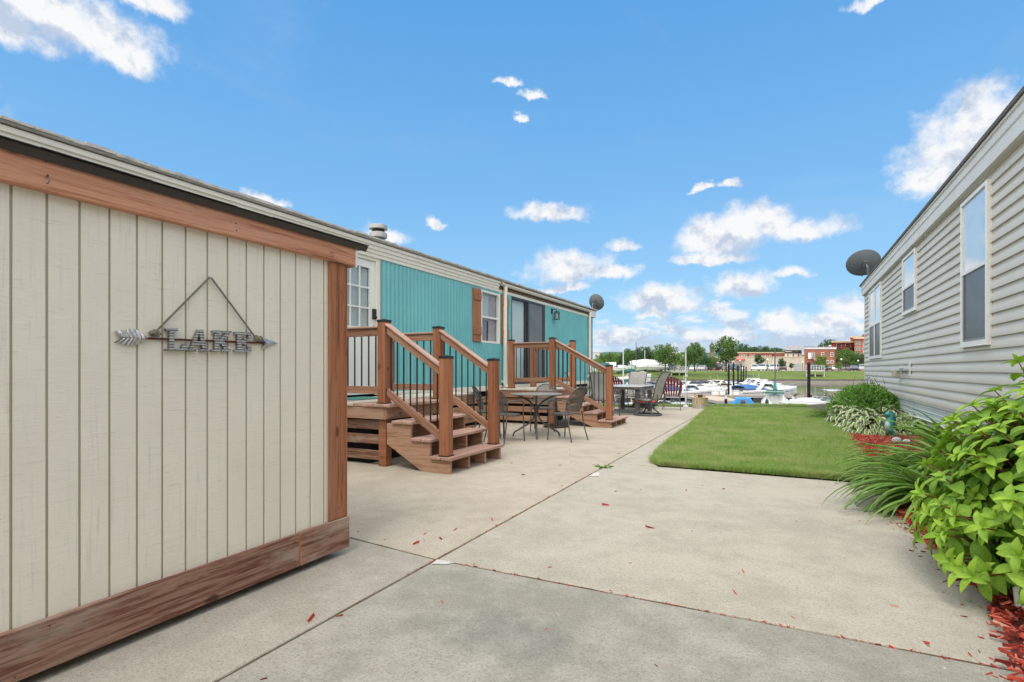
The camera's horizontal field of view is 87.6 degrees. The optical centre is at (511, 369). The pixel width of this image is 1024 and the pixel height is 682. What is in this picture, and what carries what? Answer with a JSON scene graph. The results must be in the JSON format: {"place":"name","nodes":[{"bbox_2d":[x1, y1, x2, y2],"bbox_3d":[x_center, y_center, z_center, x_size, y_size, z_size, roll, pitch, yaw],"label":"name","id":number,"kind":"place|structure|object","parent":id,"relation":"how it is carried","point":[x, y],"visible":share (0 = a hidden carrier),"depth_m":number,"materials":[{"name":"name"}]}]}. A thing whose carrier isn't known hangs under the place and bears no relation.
{"place":"outdoors","nodes":[
{"label":"outdoors","id":0,"kind":"place"},
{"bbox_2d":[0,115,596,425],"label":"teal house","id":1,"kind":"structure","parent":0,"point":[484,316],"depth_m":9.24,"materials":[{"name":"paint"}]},
{"bbox_2d":[341,253,380,394],"bbox_3d":[-2.272,-0.665,7.855,0.132,2.110,0.960,0,0,27],"label":"door","id":2,"kind":"structure","parent":1,"relation":"in","point":[357,287],"depth_m":8.01,"materials":[{"name":"white paint"}]},
{"bbox_2d":[369,223,387,239],"bbox_3d":[-2.233,-2.212,8.922,0.300,0.425,0.300,0,0,27],"label":"roof vent","id":3,"kind":"object","parent":1,"relation":"on","point":[377,230],"visible":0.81,"depth_m":8.81,"materials":[{"name":"metal"}]},
{"bbox_2d":[481,289,499,343],"bbox_3d":[-0.499,-1.110,11.402,0.117,1.100,0.830,0,0,27],"label":"window","id":4,"kind":"structure","parent":1,"relation":"in","point":[490,303],"depth_m":11.57,"materials":[{"name":"white paint"}]},
{"bbox_2d":[511,296,544,384],"bbox_3d":[0.381,-0.677,13.170,0.110,2.054,2.020,0,0,27],"label":"sliding door","id":5,"kind":"structure","parent":1,"relation":"in","point":[530,327],"depth_m":13.09,"materials":[{"name":"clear glass"}]},
{"bbox_2d":[551,308,559,319],"bbox_3d":[1.182,-1.498,14.449,0.215,0.308,0.165,0,0,27],"label":"wall lantern","id":6,"kind":"object","parent":1,"relation":"attached to","point":[557,314],"depth_m":14.41,"materials":[{"name":"black metal"}]},
{"bbox_2d":[589,294,603,309],"bbox_3d":[2.863,-2.248,17.939,0.507,0.567,0.504,0,0,3],"label":"satellite dish","id":7,"kind":"object","parent":1,"relation":"attached to","point":[596,301],"visible":0.94,"depth_m":17.82,"materials":[{"name":"grey metal"}]},
{"bbox_2d":[0,0,1023,354],"label":"sky","id":8,"kind":"structure","parent":0,"point":[707,170],"materials":[{"name":"blue"}]},
{"bbox_2d":[600,353,803,369],"bbox_3d":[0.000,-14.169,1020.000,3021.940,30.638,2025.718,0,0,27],"label":"wooded hill","id":9,"kind":"structure","parent":0,"point":[715,355],"depth_m":836.26,"materials":[{"name":"green plant"}]},
{"bbox_2d":[587,383,862,403],"bbox_3d":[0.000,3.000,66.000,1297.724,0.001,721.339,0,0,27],"label":"river water","id":10,"kind":"structure","parent":0,"point":[818,388],"depth_m":80.34,"materials":[{"name":"grey liquid"}]},
{"bbox_2d":[613,344,650,384],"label":"sail boat","id":11,"kind":"object","parent":10,"relation":"on","point":[633,370],"visible":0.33,"depth_m":91.85,"materials":[{"name":"green plastic"}]},
{"bbox_2d":[625,394,711,404],"bbox_3d":[8.945,2.065,31.022,6.132,2.295,2.125,0,0,-14],"label":"motor boat","id":12,"kind":"object","parent":10,"relation":"on","point":[669,402],"visible":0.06,"depth_m":31.33,"materials":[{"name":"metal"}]},
{"bbox_2d":[664,381,721,398],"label":"motor boat","id":13,"kind":"object","parent":10,"relation":"on","point":[697,390],"visible":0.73,"depth_m":54.64,"materials":[{"name":"white plastic"}]},
{"bbox_2d":[588,395,798,399],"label":"floating dock","id":14,"kind":"object","parent":10,"relation":"on","point":[752,397],"visible":0.16,"depth_m":52.05,"materials":[{"name":"grey wood"}]},
{"bbox_2d":[688,396,733,404],"bbox_3d":[15.336,2.426,40.250,2.286,0.552,6.500,0,0,0],"label":"floating dock","id":15,"kind":"object","parent":10,"relation":"on","point":[717,399],"visible":0.33,"depth_m":38.39,"materials":[{"name":"wood"}]},
{"bbox_2d":[696,380,743,389],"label":"motor boat","id":16,"kind":"object","parent":10,"relation":"on","point":[724,385],"visible":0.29,"depth_m":65.35,"materials":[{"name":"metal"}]},
{"bbox_2d":[728,363,729,394],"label":"piling","id":17,"kind":"object","parent":10,"relation":"in","point":[728,379],"visible":0.85,"depth_m":54.92,"materials":[{"name":"grey metal"}]},
{"bbox_2d":[732,397,753,403],"bbox_3d":[15.515,2.521,35.891,1.556,1.459,4.318,0,0,23],"label":"covered boat","id":18,"kind":"object","parent":10,"relation":"on","point":[743,400],"visible":0.28,"depth_m":34.25,"materials":[{"name":"blue fabric"}]},
{"bbox_2d":[734,378,781,384],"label":"motor boat","id":19,"kind":"object","parent":10,"relation":"on","point":[753,383],"visible":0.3,"depth_m":71.75,"materials":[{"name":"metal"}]},
{"bbox_2d":[727,379,796,394],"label":"motor boat","id":20,"kind":"object","parent":10,"relation":"on","point":[747,389],"visible":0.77,"depth_m":56.29,"materials":[{"name":"white plastic"}]},
{"bbox_2d":[761,347,787,403],"bbox_3d":[17.195,0.941,34.940,1.575,4.828,5.355,0,0,27],"label":"sail boat","id":21,"kind":"object","parent":10,"relation":"on","point":[775,396],"visible":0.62,"depth_m":34.51,"materials":[{"name":"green plastic"}]},
{"bbox_2d":[779,400,817,404],"bbox_3d":[17.960,2.356,32.500,1.612,0.552,7.000,0,0,0],"label":"floating dock","id":22,"kind":"object","parent":10,"relation":"on","point":[795,402],"visible":0.07,"depth_m":33.72,"materials":[{"name":"white plastic"}]},
{"bbox_2d":[807,361,810,397],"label":"piling","id":23,"kind":"object","parent":10,"relation":"in","point":[808,378],"visible":0.89,"depth_m":46.91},
{"bbox_2d":[789,389,844,403],"bbox_3d":[22.966,2.334,39.987,5.050,1.692,1.800,0,0,-10],"label":"motor boat","id":24,"kind":"object","parent":10,"relation":"on","point":[817,399],"visible":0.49,"depth_m":39.41,"materials":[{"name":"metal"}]},
{"bbox_2d":[593,371,863,378],"bbox_3d":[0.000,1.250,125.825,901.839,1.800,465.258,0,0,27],"label":"river bank","id":25,"kind":"structure","parent":0,"point":[770,375],"depth_m":126.29,"materials":[{"name":"green plant"}]},
{"bbox_2d":[616,365,647,370],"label":"motor boat","id":26,"kind":"object","parent":25,"relation":"on","point":[640,367],"visible":0.64,"depth_m":129.20,"materials":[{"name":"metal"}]},
{"bbox_2d":[628,359,667,370],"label":"wrapped yacht","id":27,"kind":"object","parent":25,"relation":"on","point":[652,365],"visible":0.63,"depth_m":130.76,"materials":[{"name":"white plastic"}]},
{"bbox_2d":[652,343,679,371],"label":"tree","id":28,"kind":"object","parent":25,"relation":"on","point":[665,354],"visible":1,"depth_m":122.69,"materials":[{"name":"green plant"}]},
{"bbox_2d":[671,366,687,374],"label":"viewing platform","id":29,"kind":"structure","parent":25,"relation":"on","point":[679,371],"depth_m":124.06,"materials":[{"name":"white metal"}]},
{"bbox_2d":[683,342,706,371],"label":"tree","id":30,"kind":"object","parent":25,"relation":"on","point":[691,354],"visible":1,"depth_m":122.30,"materials":[{"name":"green plant"}]},
{"bbox_2d":[709,335,739,371],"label":"tree","id":31,"kind":"object","parent":25,"relation":"on","point":[725,350],"visible":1,"depth_m":122.42,"materials":[{"name":"green plant"}]},
{"bbox_2d":[650,379,863,382],"bbox_3d":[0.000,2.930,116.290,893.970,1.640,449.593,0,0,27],"label":"seawall","id":32,"kind":"object","parent":25,"relation":"on","point":[814,380],"depth_m":116.00,"materials":[{"name":"concrete"}]},
{"bbox_2d":[805,365,824,376],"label":"viewing platform","id":33,"kind":"structure","parent":25,"relation":"on","point":[816,369],"depth_m":122.07,"materials":[{"name":"white wood"}]},
{"bbox_2d":[813,355,829,367],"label":"tree","id":34,"kind":"object","parent":25,"relation":"on","point":[821,361],"visible":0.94,"depth_m":133.78,"materials":[{"name":"green plant"}]},
{"bbox_2d":[593,370,863,370],"bbox_3d":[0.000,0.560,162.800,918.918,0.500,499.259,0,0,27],"label":"parking lot","id":35,"kind":"structure","parent":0,"point":[708,370],"depth_m":175.11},
{"bbox_2d":[596,353,608,362],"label":"tree","id":36,"kind":"object","parent":35,"relation":"on","point":[602,357],"visible":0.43,"depth_m":164.19,"materials":[{"name":"green plant"}]},
{"bbox_2d":[608,352,622,361],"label":"tree","id":37,"kind":"object","parent":35,"relation":"on","point":[615,358],"visible":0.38,"depth_m":158.59,"materials":[{"name":"green plant"}]},
{"bbox_2d":[616,353,627,365],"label":"tree","id":38,"kind":"object","parent":35,"relation":"on","point":[619,362],"visible":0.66,"depth_m":139.73,"materials":[{"name":"green plant"}]},
{"bbox_2d":[620,348,636,364],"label":"tree","id":39,"kind":"object","parent":35,"relation":"on","point":[629,354],"visible":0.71,"depth_m":149.28,"materials":[{"name":"green plant"}]},
{"bbox_2d":[634,346,655,359],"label":"tree","id":40,"kind":"object","parent":35,"relation":"on","point":[646,353],"visible":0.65,"depth_m":148.82,"materials":[{"name":"green plant"}]},
{"bbox_2d":[676,352,689,370],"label":"tree","id":41,"kind":"object","parent":35,"relation":"on","point":[682,361],"visible":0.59,"depth_m":139.09,"materials":[{"name":"green plant"}]},
{"bbox_2d":[697,365,707,370],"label":"parked car","id":42,"kind":"object","parent":35,"relation":"on","point":[702,367],"visible":1,"depth_m":137.39,"materials":[{"name":"silver paint"}]},
{"bbox_2d":[696,356,712,370],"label":"tree","id":43,"kind":"object","parent":35,"relation":"on","point":[706,360],"visible":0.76,"depth_m":144.43,"materials":[{"name":"green plant"}]},
{"bbox_2d":[708,356,717,370],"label":"tree","id":44,"kind":"object","parent":35,"relation":"on","point":[714,361],"visible":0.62,"depth_m":149.24,"materials":[{"name":"green plant"}]},
{"bbox_2d":[716,357,803,370],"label":"warehouse","id":45,"kind":"structure","parent":35,"relation":"on","point":[747,362],"depth_m":175.00,"materials":[{"name":"white paint"}]},
{"bbox_2d":[737,352,784,356],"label":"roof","id":46,"kind":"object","parent":45,"relation":"attached to","point":[763,354],"visible":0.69,"depth_m":191.90,"materials":[{"name":"brown paint"}]},
{"bbox_2d":[754,354,765,365],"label":"tree","id":47,"kind":"object","parent":35,"relation":"on","point":[758,358],"visible":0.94,"depth_m":139.36,"materials":[{"name":"green plant"}]},
{"bbox_2d":[758,364,766,370],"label":"parked car","id":48,"kind":"object","parent":35,"relation":"on","point":[762,366],"visible":1,"depth_m":135.09,"materials":[{"name":"white paint"}]},
{"bbox_2d":[778,358,785,370],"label":"tree","id":49,"kind":"object","parent":35,"relation":"on","point":[782,361],"visible":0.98,"depth_m":141.80,"materials":[{"name":"green plant"}]},
{"bbox_2d":[784,346,801,356],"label":"corner shop","id":50,"kind":"structure","parent":35,"relation":"on","point":[794,353],"depth_m":180.00,"materials":[{"name":"white paint"}]},
{"bbox_2d":[831,334,863,369],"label":"apartment block","id":51,"kind":"structure","parent":35,"relation":"on","point":[855,343],"depth_m":199.20,"materials":[{"name":"red brick"}]},
{"bbox_2d":[833,348,861,370],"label":"tree","id":52,"kind":"object","parent":35,"relation":"on","point":[847,356],"visible":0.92,"depth_m":148.81,"materials":[{"name":"green plant"}]},
{"bbox_2d":[848,365,858,370],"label":"parked car","id":53,"kind":"object","parent":35,"relation":"on","point":[853,367],"visible":1,"depth_m":136.30,"materials":[{"name":"grey paint"}]},
{"bbox_2d":[849,353,863,370],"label":"tree","id":54,"kind":"object","parent":35,"relation":"on","point":[861,361],"visible":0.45,"depth_m":149.22,"materials":[{"name":"green plant"}]},
{"bbox_2d":[647,402,875,481],"bbox_3d":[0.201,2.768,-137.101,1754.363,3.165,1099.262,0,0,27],"label":"ground","id":55,"kind":"structure","parent":0,"point":[819,405],"depth_m":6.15,"materials":[{"name":"green plant"}]},
{"bbox_2d":[17,538,432,681],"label":"concrete slab","id":56,"kind":"structure","parent":55,"relation":"on","point":[216,640],"depth_m":2.41,"materials":[{"name":"beige concrete"}]},
{"bbox_2d":[0,135,368,681],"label":"shed","id":57,"kind":"structure","parent":56,"relation":"on","point":[145,484],"depth_m":2.31,"materials":[{"name":"beige paint"}]},
{"bbox_2d":[114,276,276,351],"bbox_3d":[-1.446,-0.264,2.544,0.030,0.363,0.805,0,0,27],"label":"arrow sign","id":58,"kind":"object","parent":57,"relation":"hanging from","point":[137,337],"visible":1,"depth_m":2.51,"materials":[{"name":"metal"}]},
{"bbox_2d":[347,424,665,558],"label":"concrete slab","id":59,"kind":"structure","parent":55,"relation":"on","point":[401,503],"depth_m":5.25,"materials":[{"name":"beige concrete"}]},
{"bbox_2d":[347,319,503,473],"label":"wooden deck","id":60,"kind":"structure","parent":59,"relation":"on","point":[433,432],"depth_m":6.43,"materials":[{"name":"brown wood"}]},
{"bbox_2d":[347,396,376,400],"bbox_3d":[-2.111,0.398,7.383,0.500,0.012,0.700,0,0,27],"label":"door mat","id":61,"kind":"object","parent":60,"relation":"on","point":[359,398],"depth_m":7.23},
{"bbox_2d":[472,385,504,438],"bbox_3d":[-0.419,0.712,9.161,0.540,0.883,0.521,0,0,9],"label":"bistro chair","id":62,"kind":"object","parent":59,"relation":"on","point":[477,400],"visible":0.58,"depth_m":9.16,"materials":[{"name":"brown metal"}]},
{"bbox_2d":[483,390,524,443],"bbox_3d":[-0.137,0.712,8.520,0.521,0.883,0.540,0,0,41],"label":"bistro chair","id":63,"kind":"object","parent":59,"relation":"on","point":[503,412],"visible":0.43,"depth_m":8.36,"materials":[{"name":"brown metal"}]},
{"bbox_2d":[510,392,562,438],"bbox_3d":[0.419,0.781,9.190,0.910,0.742,0.910,0,0,27],"label":"bistro table","id":64,"kind":"object","parent":59,"relation":"on","point":[535,407],"visible":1,"depth_m":9.17,"materials":[{"name":"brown metal"}]},
{"bbox_2d":[529,383,556,431],"bbox_3d":[0.608,0.712,10.121,0.521,0.883,0.540,0,0,11],"label":"bistro chair","id":65,"kind":"object","parent":59,"relation":"on","point":[552,403],"visible":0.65,"depth_m":10.25,"materials":[{"name":"brown metal"}]},
{"bbox_2d":[543,405,567,427],"bbox_3d":[0.887,0.930,10.723,0.520,0.440,0.520,0,0,27],"label":"umbrella base","id":66,"kind":"object","parent":59,"relation":"on","point":[558,425],"visible":0.58,"depth_m":10.64,"materials":[{"name":"black metal"}]},
{"bbox_2d":[547,386,588,442],"bbox_3d":[0.924,0.712,8.710,0.540,0.883,0.521,0,0,45],"label":"bistro chair","id":67,"kind":"object","parent":59,"relation":"on","point":[577,402],"visible":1,"depth_m":8.60,"materials":[{"name":"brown metal"}]},
{"bbox_2d":[500,406,703,431],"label":"concrete slab","id":68,"kind":"structure","parent":55,"relation":"on","point":[670,418],"depth_m":12.06,"materials":[{"name":"beige concrete"}]},
{"bbox_2d":[499,337,627,427],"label":"wooden deck","id":69,"kind":"structure","parent":68,"relation":"on","point":[596,414],"depth_m":11.16,"materials":[{"name":"brown wood"}]},
{"bbox_2d":[588,372,621,415],"bbox_3d":[2.240,0.603,12.882,0.628,1.105,0.838,0,0,27],"label":"sling chair","id":70,"kind":"object","parent":68,"relation":"on","point":[615,400],"visible":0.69,"depth_m":12.73,"materials":[{"name":"fabric"}]},
{"bbox_2d":[613,376,632,403],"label":"shell back chair","id":71,"kind":"object","parent":68,"relation":"on","point":[617,379],"visible":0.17,"depth_m":16.48,"materials":[{"name":"red metal"}]},
{"bbox_2d":[614,384,654,413],"bbox_3d":[3.146,0.785,14.283,1.000,0.730,1.650,0,0,27],"label":"patio table","id":72,"kind":"object","parent":68,"relation":"on","point":[623,388],"visible":0.51,"depth_m":13.78,"materials":[{"name":"metal"}]},
{"bbox_2d":[625,371,647,405],"bbox_3d":[3.589,0.603,15.713,0.628,1.105,0.838,0,0,35],"label":"sling chair","id":73,"kind":"object","parent":68,"relation":"on","point":[638,378],"visible":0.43,"depth_m":15.92,"materials":[{"name":"fabric"}]},
{"bbox_2d":[632,397,657,407],"bbox_3d":[3.999,1.000,16.036,0.690,0.300,0.390,0,0,27],"label":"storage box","id":74,"kind":"object","parent":68,"relation":"on","point":[653,406],"visible":0.33,"depth_m":15.89,"materials":[{"name":"black plastic"}]},
{"bbox_2d":[632,372,671,415],"bbox_3d":[3.484,0.601,13.394,0.878,1.101,0.712,0,0,39],"label":"sling chair","id":75,"kind":"object","parent":68,"relation":"on","point":[658,389],"visible":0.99,"depth_m":13.30,"materials":[{"name":"fabric"}]},
{"bbox_2d":[662,376,682,409],"bbox_3d":[4.598,0.671,15.378,0.592,0.963,0.690,0,0,19],"label":"shell back chair","id":76,"kind":"object","parent":68,"relation":"on","point":[677,381],"visible":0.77,"depth_m":15.14,"materials":[{"name":"red metal"}]},
{"bbox_2d":[692,397,707,408],"bbox_3d":[5.593,0.988,15.879,0.470,0.325,0.470,0,0,27],"label":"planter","id":77,"kind":"object","parent":68,"relation":"on","point":[699,403],"visible":0.86,"depth_m":15.69,"materials":[{"name":"stone"}]},
{"bbox_2d":[215,418,1014,681],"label":"joint dirt","id":78,"kind":"structure","parent":55,"relation":"on","point":[342,611],"depth_m":2.65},
{"bbox_2d":[218,563,1023,681],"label":"concrete slab","id":79,"kind":"structure","parent":55,"relation":"on","point":[479,625],"depth_m":2.22,"materials":[{"name":"beige concrete"}]},
{"bbox_2d":[613,418,692,466],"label":"concrete slab","id":80,"kind":"structure","parent":55,"relation":"on","point":[638,456],"depth_m":7.41,"materials":[{"name":"beige concrete"}]},
{"bbox_2d":[683,345,689,406],"bbox_3d":[5.422,0.222,16.589,0.228,1.957,0.180,0,0,27],"label":"white pole","id":81,"kind":"object","parent":55,"relation":"on","point":[686,389],"visible":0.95,"depth_m":16.59,"materials":[{"name":"metal"}]},
{"bbox_2d":[601,403,808,406],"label":"edge grass","id":82,"kind":"structure","parent":55,"relation":"on","point":[739,404],"depth_m":16.79,"materials":[{"name":"green plant"}]},
{"bbox_2d":[439,463,1020,671],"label":"concrete slab","id":83,"kind":"structure","parent":55,"relation":"on","point":[827,567],"depth_m":3.30,"materials":[{"name":"beige concrete"}]},
{"bbox_2d":[432,472,598,563],"bbox_3d":[0.274,1.145,4.534,0.120,0.001,3.150,0,0,27],"label":"mortar patch","id":84,"kind":"object","parent":83,"relation":"on","point":[437,561],"visible":1,"depth_m":3.19,"materials":[{"name":"grey concrete"}]},
{"bbox_2d":[260,449,999,679],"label":"stray chips","id":85,"kind":"object","parent":83,"relation":"on","point":[416,542],"visible":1,"depth_m":2.59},
{"bbox_2d":[825,411,1023,681],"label":"mulch bed","id":86,"kind":"object","parent":55,"relation":"on","point":[1015,640],"visible":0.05,"depth_m":2.45,"materials":[{"name":"red wood"}]},
{"bbox_2d":[795,391,875,418],"bbox_3d":[7.465,1.032,12.300,1.859,1.176,1.923,0,0,40],"label":"grass clump","id":87,"kind":"object","parent":86,"relation":"on","point":[818,415],"visible":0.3,"depth_m":12.33,"materials":[{"name":"green plant"}]},
{"bbox_2d":[823,405,859,422],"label":"hosta","id":88,"kind":"object","parent":86,"relation":"on","point":[832,415],"visible":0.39,"depth_m":11.10,"materials":[{"name":"green plant"}]},
{"bbox_2d":[833,407,875,429],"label":"hosta","id":89,"kind":"object","parent":86,"relation":"on","point":[843,419],"visible":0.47,"depth_m":10.18,"materials":[{"name":"green plant"}]},
{"bbox_2d":[822,374,887,409],"bbox_3d":[8.694,0.569,13.038,2.278,1.087,2.371,0,0,-10],"label":"iris clump","id":90,"kind":"object","parent":86,"relation":"on","point":[863,383],"visible":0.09,"depth_m":12.91,"materials":[{"name":"green plant"}]},
{"bbox_2d":[825,382,899,416],"bbox_3d":[7.825,0.691,11.795,1.616,0.874,1.596,0,0,27],"label":"round shrub","id":91,"kind":"object","parent":86,"relation":"on","point":[869,393],"visible":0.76,"depth_m":11.55,"materials":[{"name":"green plant"}]},
{"bbox_2d":[843,413,901,435],"bbox_3d":[6.298,0.996,9.337,0.907,0.500,0.912,0,0,27],"label":"hosta","id":92,"kind":"object","parent":86,"relation":"on","point":[858,421],"visible":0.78,"depth_m":9.17,"materials":[{"name":"green plant"}]},
{"bbox_2d":[869,405,909,428],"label":"hosta","id":93,"kind":"object","parent":86,"relation":"on","point":[895,411],"visible":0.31,"depth_m":10.21,"materials":[{"name":"green plant"}]},
{"bbox_2d":[884,411,895,436],"bbox_3d":[6.207,0.901,8.762,0.174,0.444,0.133,0,0,27],"label":"seahorse statue","id":94,"kind":"object","parent":86,"relation":"on","point":[890,415],"visible":0.84,"depth_m":8.74,"materials":[{"name":"teal ceramic"}]},
{"bbox_2d":[818,413,964,529],"bbox_3d":[3.474,0.920,4.232,1.841,1.118,1.934,0,0,4],"label":"daylily","id":95,"kind":"object","parent":86,"relation":"on","point":[900,486],"visible":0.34,"depth_m":4.32,"materials":[{"name":"green plant"}]},
{"bbox_2d":[819,402,965,493],"bbox_3d":[4.091,0.936,5.002,2.173,1.242,1.999,0,0,27],"label":"daylily","id":96,"kind":"object","parent":86,"relation":"on","point":[895,458],"visible":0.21,"depth_m":5.26,"materials":[{"name":"green plant"}]},
{"bbox_2d":[880,414,925,435],"bbox_3d":[6.834,1.001,9.251,0.770,0.461,0.794,0,0,27],"label":"hosta","id":97,"kind":"object","parent":86,"relation":"on","point":[900,418],"visible":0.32,"depth_m":9.10,"materials":[{"name":"green plant"}]},
{"bbox_2d":[880,435,931,455],"bbox_3d":[4.913,1.171,5.947,1.491,0.737,1.582,0,0,27],"label":"daylily","id":98,"kind":"object","parent":86,"relation":"on","point":[914,444],"visible":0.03,"depth_m":6.29,"materials":[{"name":"green plant"}]},
{"bbox_2d":[908,353,1023,605],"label":"leafy bush","id":99,"kind":"object","parent":86,"relation":"on","point":[976,521],"visible":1,"depth_m":2.73,"materials":[{"name":"green plant"}]},
{"bbox_2d":[1013,586,1023,608],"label":"downspout end","id":100,"kind":"object","parent":86,"relation":"on","point":[1016,592],"visible":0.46,"depth_m":2.51,"materials":[{"name":"white plastic"}]},
{"bbox_2d":[859,86,1023,448],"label":"beige house","id":101,"kind":"structure","parent":55,"relation":"on","point":[941,285],"depth_m":7.16,"materials":[{"name":"plastic"}]},
{"bbox_2d":[846,249,880,276],"bbox_3d":[10.802,-3.059,16.407,0.779,1.185,0.774,0,0,-38],"label":"satellite dish","id":102,"kind":"object","parent":101,"relation":"attached to","point":[862,263],"visible":0.88,"depth_m":16.29,"materials":[{"name":"grey metal"}]},
{"bbox_2d":[869,281,882,358],"bbox_3d":[9.674,-1.240,14.236,0.069,1.900,2.190,0,0,28],"label":"window","id":103,"kind":"structure","parent":101,"relation":"in","point":[875,295],"depth_m":14.02,"materials":[{"name":"white glass"}]},
{"bbox_2d":[901,247,917,315],"bbox_3d":[7.542,-1.630,10.143,0.069,1.130,1.240,0,0,28],"label":"window","id":104,"kind":"structure","parent":101,"relation":"in","point":[909,262],"depth_m":10.04,"materials":[{"name":"glass"}]},
{"bbox_2d":[959,179,992,347],"bbox_3d":[5.666,-1.223,6.543,0.069,1.885,1.080,0,0,28],"label":"window","id":105,"kind":"structure","parent":101,"relation":"in","point":[975,221],"depth_m":6.48,"materials":[{"name":"glass"}]},
{"bbox_2d":[804,345,835,369],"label":"brick building","id":106,"kind":"structure","parent":0,"point":[810,353],"depth_m":176.00,"materials":[{"name":"red brick"}]},
{"label":"far ground","id":107,"kind":"structure","parent":0,"visible":0},
{"bbox_2d":[735,343,752,356],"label":"tree","id":108,"kind":"object","parent":107,"relation":"on","point":[743,348],"visible":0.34,"depth_m":327.92,"materials":[{"name":"green plant"}]},
{"bbox_2d":[753,345,772,351],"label":"tree","id":109,"kind":"object","parent":107,"relation":"on","point":[767,348],"visible":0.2,"depth_m":336.84,"materials":[{"name":"green plant"}]},
{"bbox_2d":[818,339,834,346],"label":"tree","id":110,"kind":"object","parent":107,"relation":"on","point":[825,343],"visible":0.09,"depth_m":328.91,"materials":[{"name":"green plant"}]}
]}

